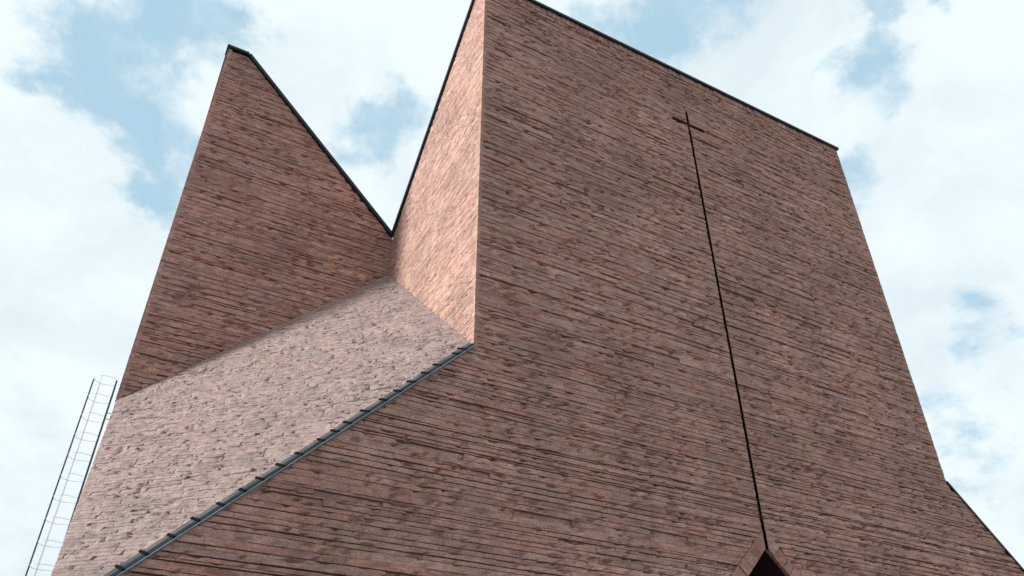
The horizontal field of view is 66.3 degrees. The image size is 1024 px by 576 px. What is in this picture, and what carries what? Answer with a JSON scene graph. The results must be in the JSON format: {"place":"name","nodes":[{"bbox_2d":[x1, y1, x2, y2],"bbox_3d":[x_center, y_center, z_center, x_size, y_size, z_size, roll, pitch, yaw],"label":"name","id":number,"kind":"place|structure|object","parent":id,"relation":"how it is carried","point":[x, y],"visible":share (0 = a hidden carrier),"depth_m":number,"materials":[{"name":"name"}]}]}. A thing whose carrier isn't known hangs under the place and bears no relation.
{"place":"outdoors","nodes":[
{"label":"outdoors","id":0,"kind":"place"},
{"bbox_2d":[0,0,1023,575],"label":"sky","id":1,"kind":"structure","parent":0,"point":[105,104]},
{"bbox_2d":[51,0,1023,575],"bbox_3d":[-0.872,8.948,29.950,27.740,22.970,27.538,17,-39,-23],"label":"church","id":2,"kind":"structure","parent":0,"point":[595,302],"depth_m":19.55,"materials":[{"name":"brick"},{"name":"weathered brick"},{"name":"dark metal"}]},
{"bbox_2d":[25,375,117,575],"bbox_3d":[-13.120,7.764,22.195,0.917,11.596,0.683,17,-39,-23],"label":"caged ladder","id":3,"kind":"object","parent":2,"relation":"attached to","point":[91,458],"visible":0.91,"depth_m":23.70,"materials":[{"name":"metal"}]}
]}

